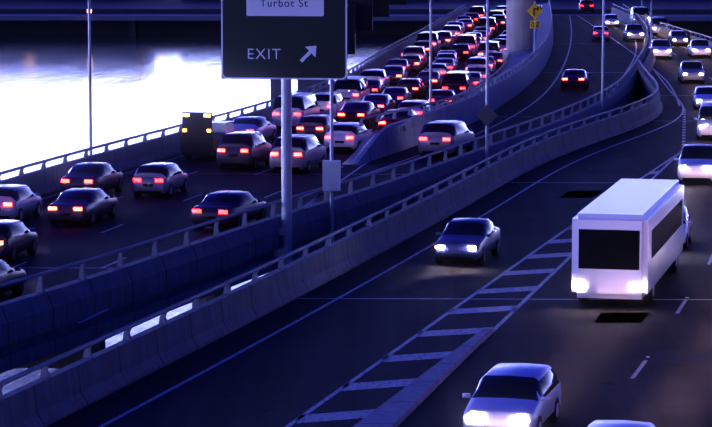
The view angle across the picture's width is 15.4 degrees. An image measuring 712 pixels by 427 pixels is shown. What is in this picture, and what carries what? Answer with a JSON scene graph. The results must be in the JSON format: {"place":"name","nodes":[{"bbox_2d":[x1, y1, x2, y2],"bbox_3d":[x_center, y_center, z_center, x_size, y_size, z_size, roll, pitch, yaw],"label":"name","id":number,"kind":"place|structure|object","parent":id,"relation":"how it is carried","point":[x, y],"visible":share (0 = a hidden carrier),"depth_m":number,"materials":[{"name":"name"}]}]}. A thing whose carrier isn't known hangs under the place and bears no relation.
{"place":"outdoors","nodes":[
{"label":"outdoors","id":0,"kind":"place"},
{"bbox_2d":[0,15,711,426],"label":"road","id":1,"kind":"structure","parent":0,"point":[288,375],"depth_m":88.11,"materials":[{"name":"grey asphalt"}]},
{"bbox_2d":[0,260,26,293],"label":"vehicle","id":2,"kind":"object","parent":1,"relation":"on","point":[8,272],"visible":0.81,"depth_m":88.84,"materials":[{"name":"paint"}]},
{"bbox_2d":[0,219,37,261],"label":"vehicle","id":3,"kind":"object","parent":1,"relation":"on","point":[17,236],"visible":1,"depth_m":98.34,"materials":[{"name":"paint"}]},
{"bbox_2d":[0,184,41,221],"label":"vehicle","id":4,"kind":"object","parent":1,"relation":"on","point":[18,201],"visible":1,"depth_m":110.47,"materials":[{"name":"paint"}]},
{"bbox_2d":[47,187,118,225],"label":"vehicle","id":5,"kind":"object","parent":1,"relation":"on","point":[87,205],"visible":1,"depth_m":109.40,"materials":[{"name":"paint"}]},
{"bbox_2d":[60,162,123,192],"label":"vehicle","id":6,"kind":"object","parent":1,"relation":"on","point":[104,176],"visible":0.75,"depth_m":119.90,"materials":[{"name":"paint"}]},
{"bbox_2d":[132,162,188,196],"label":"vehicle","id":7,"kind":"object","parent":1,"relation":"on","point":[167,178],"visible":1,"depth_m":120.02,"materials":[{"name":"paint"}]},
{"bbox_2d":[180,112,233,159],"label":"vehicle","id":8,"kind":"object","parent":1,"relation":"on","point":[203,133],"visible":0.88,"depth_m":137.59,"materials":[{"name":"paint"}]},
{"bbox_2d":[191,190,267,228],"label":"vehicle","id":9,"kind":"object","parent":1,"relation":"on","point":[214,205],"visible":0.94,"depth_m":107.89,"materials":[{"name":"paint"}]},
{"bbox_2d":[216,131,271,169],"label":"vehicle","id":10,"kind":"object","parent":1,"relation":"on","point":[251,149],"visible":1,"depth_m":132.84,"materials":[{"name":"paint"}]},
{"bbox_2d":[233,116,276,139],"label":"vehicle","id":11,"kind":"object","parent":1,"relation":"on","point":[265,127],"visible":0.58,"depth_m":148.02,"materials":[{"name":"paint"}]},
{"bbox_2d":[271,92,321,130],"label":"vehicle","id":12,"kind":"object","parent":1,"relation":"on","point":[304,103],"visible":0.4,"depth_m":156.07,"materials":[{"name":"paint"}]},
{"bbox_2d":[269,134,326,172],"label":"vehicle","id":13,"kind":"object","parent":1,"relation":"on","point":[308,151],"visible":0.79,"depth_m":131.04,"materials":[{"name":"paint"}]},
{"bbox_2d":[295,114,340,139],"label":"vehicle","id":14,"kind":"object","parent":1,"relation":"on","point":[317,125],"visible":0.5,"depth_m":148.49,"materials":[{"name":"paint"}]},
{"bbox_2d":[314,92,347,120],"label":"vehicle","id":15,"kind":"object","parent":1,"relation":"on","point":[323,99],"visible":0.42,"depth_m":163.64,"materials":[{"name":"paint"}]},
{"bbox_2d":[324,122,371,151],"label":"vehicle","id":16,"kind":"object","parent":1,"relation":"on","point":[350,135],"visible":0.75,"depth_m":142.19,"materials":[{"name":"paint"}]},
{"bbox_2d":[334,76,371,101],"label":"vehicle","id":17,"kind":"object","parent":1,"relation":"on","point":[353,88],"visible":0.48,"depth_m":172.68,"materials":[{"name":"paint"}]},
{"bbox_2d":[0,129,711,396],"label":"road patches","id":18,"kind":"object","parent":1,"relation":"on","point":[579,369],"visible":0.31,"depth_m":84.20,"materials":[{"name":"black asphalt"}]},
{"bbox_2d":[337,101,380,127],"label":"vehicle","id":19,"kind":"object","parent":1,"relation":"on","point":[352,111],"visible":0.79,"depth_m":158.85,"materials":[{"name":"paint"}]},
{"bbox_2d":[12,15,711,426],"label":"road markings","id":20,"kind":"object","parent":1,"relation":"on","point":[350,385],"visible":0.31,"depth_m":85.87,"materials":[{"name":"paint"}]},
{"bbox_2d":[14,72,711,299],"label":"expansion joints","id":21,"kind":"object","parent":1,"relation":"on","point":[511,182],"visible":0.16,"depth_m":88.78,"materials":[{"name":"black metal"}]},
{"bbox_2d":[360,69,390,86],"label":"vehicle","id":22,"kind":"object","parent":1,"relation":"on","point":[382,75],"visible":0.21,"depth_m":189.50,"materials":[{"name":"paint"}]},
{"bbox_2d":[367,79,386,93],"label":"vehicle","id":23,"kind":"object","parent":1,"relation":"on","point":[378,86],"visible":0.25,"depth_m":182.32,"materials":[{"name":"paint"}]},
{"bbox_2d":[362,94,395,112],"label":"vehicle","id":24,"kind":"object","parent":1,"relation":"on","point":[384,102],"visible":0.44,"depth_m":166.64,"materials":[{"name":"paint"}]},
{"bbox_2d":[383,65,408,83],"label":"vehicle","id":25,"kind":"object","parent":1,"relation":"on","point":[397,73],"visible":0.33,"depth_m":196.53,"materials":[{"name":"paint"}]},
{"bbox_2d":[377,109,416,131],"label":"vehicle","id":26,"kind":"object","parent":1,"relation":"on","point":[387,119],"visible":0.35,"depth_m":152.88,"materials":[{"name":"paint"}]},
{"bbox_2d":[382,87,412,106],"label":"vehicle","id":27,"kind":"object","parent":1,"relation":"on","point":[399,94],"visible":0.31,"depth_m":174.14,"materials":[{"name":"paint"}]},
{"bbox_2d":[385,59,411,74],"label":"vehicle","id":28,"kind":"object","parent":1,"relation":"on","point":[404,63],"visible":0.35,"depth_m":207.63,"materials":[{"name":"paint"}]},
{"bbox_2d":[397,78,425,98],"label":"vehicle","id":29,"kind":"object","parent":1,"relation":"on","point":[416,86],"visible":0.62,"depth_m":182.75,"materials":[{"name":"paint"}]},
{"bbox_2d":[402,54,424,71],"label":"vehicle","id":30,"kind":"object","parent":1,"relation":"on","point":[417,62],"visible":0.54,"depth_m":213.15,"materials":[{"name":"paint"}]},
{"bbox_2d":[402,46,428,67],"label":"vehicle","id":31,"kind":"object","parent":1,"relation":"on","point":[417,50],"visible":0.58,"depth_m":219.10,"materials":[{"name":"paint"}]},
{"bbox_2d":[397,100,434,114],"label":"vehicle","id":32,"kind":"object","parent":1,"relation":"on","point":[406,104],"visible":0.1,"depth_m":160.41,"materials":[{"name":"paint"}]},
{"bbox_2d":[353,328,492,426],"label":"traffic island","id":33,"kind":"structure","parent":1,"relation":"on","point":[399,408],"depth_m":70.99,"materials":[{"name":"concrete"}]},
{"bbox_2d":[412,41,435,57],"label":"vehicle","id":34,"kind":"object","parent":1,"relation":"on","point":[425,44],"visible":0.27,"depth_m":234.56,"materials":[{"name":"paint"}]},
{"bbox_2d":[416,31,442,53],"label":"vehicle","id":35,"kind":"object","parent":1,"relation":"on","point":[424,36],"visible":0.46,"depth_m":240.13,"materials":[{"name":"paint"}]},
{"bbox_2d":[416,71,443,88],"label":"vehicle","id":36,"kind":"object","parent":1,"relation":"on","point":[437,78],"visible":0.67,"depth_m":191.36,"materials":[{"name":"paint"}]},
{"bbox_2d":[425,63,450,77],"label":"vehicle","id":37,"kind":"object","parent":1,"relation":"on","point":[442,68],"visible":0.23,"depth_m":200.35,"materials":[{"name":"paint"}]},
{"bbox_2d":[427,89,456,107],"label":"vehicle","id":38,"kind":"object","parent":1,"relation":"on","point":[438,94],"visible":0.29,"depth_m":171.10,"materials":[{"name":"paint"}]},
{"bbox_2d":[432,58,458,70],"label":"vehicle","id":39,"kind":"object","parent":1,"relation":"on","point":[450,63],"visible":0.33,"depth_m":208.10,"materials":[{"name":"paint"}]},
{"bbox_2d":[436,31,455,48],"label":"vehicle","id":40,"kind":"object","parent":1,"relation":"on","point":[447,41],"visible":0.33,"depth_m":247.37,"materials":[{"name":"paint"}]},
{"bbox_2d":[418,120,474,156],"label":"vehicle","id":41,"kind":"object","parent":1,"relation":"on","point":[437,135],"visible":0.88,"depth_m":139.49,"materials":[{"name":"paint"}]},
{"bbox_2d":[435,53,459,69],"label":"vehicle","id":42,"kind":"object","parent":1,"relation":"on","point":[447,55],"visible":0.33,"depth_m":214.21,"materials":[{"name":"paint"}]},
{"bbox_2d":[342,0,553,164],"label":"concrete barrier","id":43,"kind":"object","parent":1,"relation":"on","point":[514,77],"depth_m":162.93,"materials":[{"name":"concrete"}]},
{"bbox_2d":[527,1,542,60],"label":"curve warning sign","id":44,"kind":"object","parent":43,"relation":"attached to","point":[534,10],"visible":1,"depth_m":205.52,"materials":[{"name":"yellow metal"}]},
{"bbox_2d":[435,50,460,61],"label":"vehicle","id":45,"kind":"object","parent":1,"relation":"on","point":[447,51],"visible":0.25,"depth_m":221.33,"materials":[{"name":"paint"}]},
{"bbox_2d":[442,25,464,40],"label":"vehicle","id":46,"kind":"object","parent":1,"relation":"on","point":[456,30],"visible":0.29,"depth_m":261.26,"materials":[{"name":"paint"}]},
{"bbox_2d":[447,22,466,33],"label":"vehicle","id":47,"kind":"object","parent":1,"relation":"on","point":[461,24],"visible":0.4,"depth_m":278.29,"materials":[{"name":"paint"}]},
{"bbox_2d":[441,71,474,97],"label":"vehicle","id":48,"kind":"object","parent":1,"relation":"on","point":[458,82],"visible":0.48,"depth_m":179.81,"materials":[{"name":"paint"}]},
{"bbox_2d":[449,44,473,59],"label":"vehicle","id":49,"kind":"object","parent":1,"relation":"on","point":[464,51],"visible":0.6,"depth_m":228.56,"materials":[{"name":"paint"}]},
{"bbox_2d":[455,16,473,21],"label":"vehicle","id":50,"kind":"object","parent":1,"relation":"on","point":[462,17],"visible":0.19,"depth_m":292.39,"materials":[{"name":"paint"}]},
{"bbox_2d":[458,19,475,31],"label":"vehicle","id":51,"kind":"object","parent":1,"relation":"on","point":[470,24],"visible":0.52,"depth_m":284.99,"materials":[{"name":"paint"}]},
{"bbox_2d":[435,218,500,264],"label":"vehicle","id":52,"kind":"object","parent":1,"relation":"on","point":[469,239],"visible":1,"depth_m":97.50,"materials":[{"name":"paint"}]},
{"bbox_2d":[456,34,480,56],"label":"vehicle","id":53,"kind":"object","parent":1,"relation":"on","point":[471,40],"visible":0.42,"depth_m":234.93,"materials":[{"name":"paint"}]},
{"bbox_2d":[465,13,481,24],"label":"vehicle","id":54,"kind":"object","parent":1,"relation":"on","point":[476,17],"visible":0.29,"depth_m":299.83,"materials":[{"name":"paint"}]},
{"bbox_2d":[466,32,485,40],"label":"vehicle","id":55,"kind":"object","parent":1,"relation":"on","point":[478,34],"visible":0.08,"depth_m":251.22,"materials":[{"name":"paint"}]},
{"bbox_2d":[469,6,485,16],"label":"vehicle","id":56,"kind":"object","parent":1,"relation":"on","point":[481,10],"visible":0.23,"depth_m":306.44,"materials":[{"name":"paint"}]},
{"bbox_2d":[470,71,485,87],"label":"vehicle","id":57,"kind":"object","parent":1,"relation":"on","point":[477,77],"visible":0.15,"depth_m":188.38,"materials":[{"name":"paint"}]},
{"bbox_2d":[465,57,491,71],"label":"vehicle","id":58,"kind":"object","parent":1,"relation":"on","point":[476,61],"visible":0.25,"depth_m":203.00,"materials":[{"name":"paint"}]},
{"bbox_2d":[466,66,492,78],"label":"vehicle","id":59,"kind":"object","parent":1,"relation":"on","point":[482,69],"visible":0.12,"depth_m":196.67,"materials":[{"name":"paint"}]},
{"bbox_2d":[473,30,491,40],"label":"vehicle","id":60,"kind":"object","parent":1,"relation":"on","point":[483,32],"visible":0.1,"depth_m":257.40,"materials":[{"name":"paint"}]},
{"bbox_2d":[473,27,493,39],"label":"vehicle","id":61,"kind":"object","parent":1,"relation":"on","point":[484,29],"visible":0.44,"depth_m":265.92,"materials":[{"name":"paint"}]},
{"bbox_2d":[475,55,497,75],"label":"vehicle","id":62,"kind":"object","parent":1,"relation":"on","point":[493,64],"visible":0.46,"depth_m":209.85,"materials":[{"name":"paint"}]},
{"bbox_2d":[477,17,499,37],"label":"vehicle","id":63,"kind":"object","parent":1,"relation":"on","point":[493,24],"visible":0.5,"depth_m":272.39,"materials":[{"name":"paint"}]},
{"bbox_2d":[477,41,503,55],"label":"vehicle","id":64,"kind":"object","parent":1,"relation":"on","point":[494,46],"visible":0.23,"depth_m":223.28,"materials":[{"name":"paint"}]},
{"bbox_2d":[484,52,502,67],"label":"vehicle","id":65,"kind":"object","parent":1,"relation":"on","point":[498,56],"visible":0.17,"depth_m":217.53,"materials":[{"name":"paint"}]},
{"bbox_2d":[489,10,504,16],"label":"vehicle","id":66,"kind":"object","parent":1,"relation":"on","point":[495,12],"visible":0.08,"depth_m":295.69,"materials":[{"name":"paint"}]},
{"bbox_2d":[491,38,505,48],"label":"vehicle","id":67,"kind":"object","parent":1,"relation":"on","point":[502,42],"visible":0.04,"depth_m":233.29,"materials":[{"name":"paint"}]},
{"bbox_2d":[491,14,505,29],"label":"vehicle","id":68,"kind":"object","parent":1,"relation":"on","point":[500,19],"visible":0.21,"depth_m":287.49,"materials":[{"name":"paint"}]},
{"bbox_2d":[462,363,560,426],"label":"vehicle","id":69,"kind":"object","parent":1,"relation":"on","point":[516,395],"visible":0.94,"depth_m":65.30,"materials":[{"name":"paint"}]},
{"bbox_2d":[502,0,535,62],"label":"pillar","id":70,"kind":"structure","parent":1,"relation":"on","point":[519,34],"depth_m":216.79,"materials":[{"name":"concrete"}]},
{"bbox_2d":[561,69,590,89],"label":"vehicle","id":71,"kind":"object","parent":1,"relation":"on","point":[574,77],"visible":1,"depth_m":192.64,"materials":[{"name":"paint"}]},
{"bbox_2d":[577,0,594,12],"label":"vehicle","id":72,"kind":"object","parent":1,"relation":"on","point":[586,5],"visible":1,"depth_m":340.68,"materials":[{"name":"paint"}]},
{"bbox_2d":[590,26,610,40],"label":"vehicle","id":73,"kind":"object","parent":1,"relation":"on","point":[596,32],"visible":0.96,"depth_m":266.15,"materials":[{"name":"paint"}]},
{"bbox_2d":[605,14,620,26],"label":"vehicle","id":74,"kind":"object","parent":1,"relation":"on","point":[611,19],"visible":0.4,"depth_m":297.61,"materials":[{"name":"paint"}]},
{"bbox_2d":[588,420,655,426],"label":"vehicle","id":75,"kind":"object","parent":1,"relation":"on","point":[612,423],"visible":1,"depth_m":59.00,"materials":[{"name":"paint"}]},
{"bbox_2d":[571,178,683,301],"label":"vehicle","id":76,"kind":"object","parent":1,"relation":"on","point":[627,238],"visible":1,"depth_m":86.30,"materials":[{"name":"paint"}]},
{"bbox_2d":[623,24,645,41],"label":"vehicle","id":77,"kind":"object","parent":1,"relation":"on","point":[633,31],"visible":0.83,"depth_m":264.65,"materials":[{"name":"paint"}]},
{"bbox_2d":[630,6,649,23],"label":"vehicle","id":78,"kind":"object","parent":1,"relation":"on","point":[641,10],"visible":0.48,"depth_m":301.35,"materials":[{"name":"paint"}]},
{"bbox_2d":[648,17,670,33],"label":"vehicle","id":79,"kind":"object","parent":1,"relation":"on","point":[655,24],"visible":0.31,"depth_m":277.55,"materials":[{"name":"paint"}]},
{"bbox_2d":[649,39,673,58],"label":"vehicle","id":80,"kind":"object","parent":1,"relation":"on","point":[661,47],"visible":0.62,"depth_m":232.87,"materials":[{"name":"paint"}]},
{"bbox_2d":[668,30,688,45],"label":"vehicle","id":81,"kind":"object","parent":1,"relation":"on","point":[677,37],"visible":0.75,"depth_m":256.15,"materials":[{"name":"paint"}]},
{"bbox_2d":[683,206,691,249],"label":"vehicle","id":82,"kind":"object","parent":1,"relation":"on","point":[687,223],"visible":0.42,"depth_m":101.83,"materials":[{"name":"paint"}]},
{"bbox_2d":[678,61,705,82],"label":"vehicle","id":83,"kind":"object","parent":1,"relation":"on","point":[690,70],"visible":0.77,"depth_m":200.12,"materials":[{"name":"paint"}]},
{"bbox_2d":[674,144,711,183],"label":"vehicle","id":84,"kind":"object","parent":1,"relation":"on","point":[695,162],"visible":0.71,"depth_m":125.62,"materials":[{"name":"paint"}]},
{"bbox_2d":[687,39,711,57],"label":"vehicle","id":85,"kind":"object","parent":1,"relation":"on","point":[698,47],"visible":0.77,"depth_m":235.04,"materials":[{"name":"paint"}]},
{"bbox_2d":[691,86,711,109],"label":"vehicle","id":86,"kind":"object","parent":1,"relation":"on","point":[700,94],"visible":0.94,"depth_m":173.82,"materials":[{"name":"paint"}]},
{"bbox_2d":[694,102,711,138],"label":"vehicle","id":87,"kind":"object","parent":1,"relation":"on","point":[704,124],"visible":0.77,"depth_m":150.37,"materials":[{"name":"paint"}]},
{"bbox_2d":[0,34,711,394],"bbox_3d":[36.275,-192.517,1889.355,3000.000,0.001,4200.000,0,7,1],"label":"river water","id":88,"kind":"structure","parent":0,"point":[146,82],"depth_m":355.70,"materials":[{"name":"grey liquid"}]},
{"bbox_2d":[0,0,711,35],"bbox_3d":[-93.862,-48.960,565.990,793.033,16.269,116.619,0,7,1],"label":"riverbank","id":89,"kind":"structure","parent":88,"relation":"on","point":[134,17],"depth_m":519.43,"materials":[{"name":"grey"}]},
{"bbox_2d":[347,0,405,53],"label":"bridge girder","id":90,"kind":"object","parent":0,"point":[361,14],"visible":0.64,"depth_m":249.35,"materials":[{"name":"black"}]},
{"label":"ground surface","id":91,"kind":"structure","parent":0,"visible":0},
{"bbox_2d":[270,79,325,105],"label":"bridge pier","id":92,"kind":"structure","parent":91,"relation":"on","point":[275,88],"depth_m":233.22,"materials":[{"name":"concrete"}]},
{"bbox_2d":[17,98,639,368],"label":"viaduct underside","id":93,"kind":"object","parent":91,"relation":"on","point":[71,359],"depth_m":89.92,"materials":[{"name":"concrete"}]},
{"bbox_2d":[0,3,711,426],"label":"highway barriers","id":94,"kind":"object","parent":93,"relation":"on","point":[372,219],"visible":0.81,"depth_m":96.90,"materials":[{"name":"concrete"}]},
{"bbox_2d":[221,0,346,264],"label":"exit sign","id":95,"kind":"object","parent":94,"relation":"attached to","point":[286,42],"visible":1,"depth_m":103.84,"materials":[{"name":"black metal"}]},
{"bbox_2d":[88,0,651,242],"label":"lamp posts","id":96,"kind":"object","parent":93,"relation":"on","point":[486,115],"visible":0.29,"depth_m":130.43,"materials":[{"name":"grey metal"}]}
]}

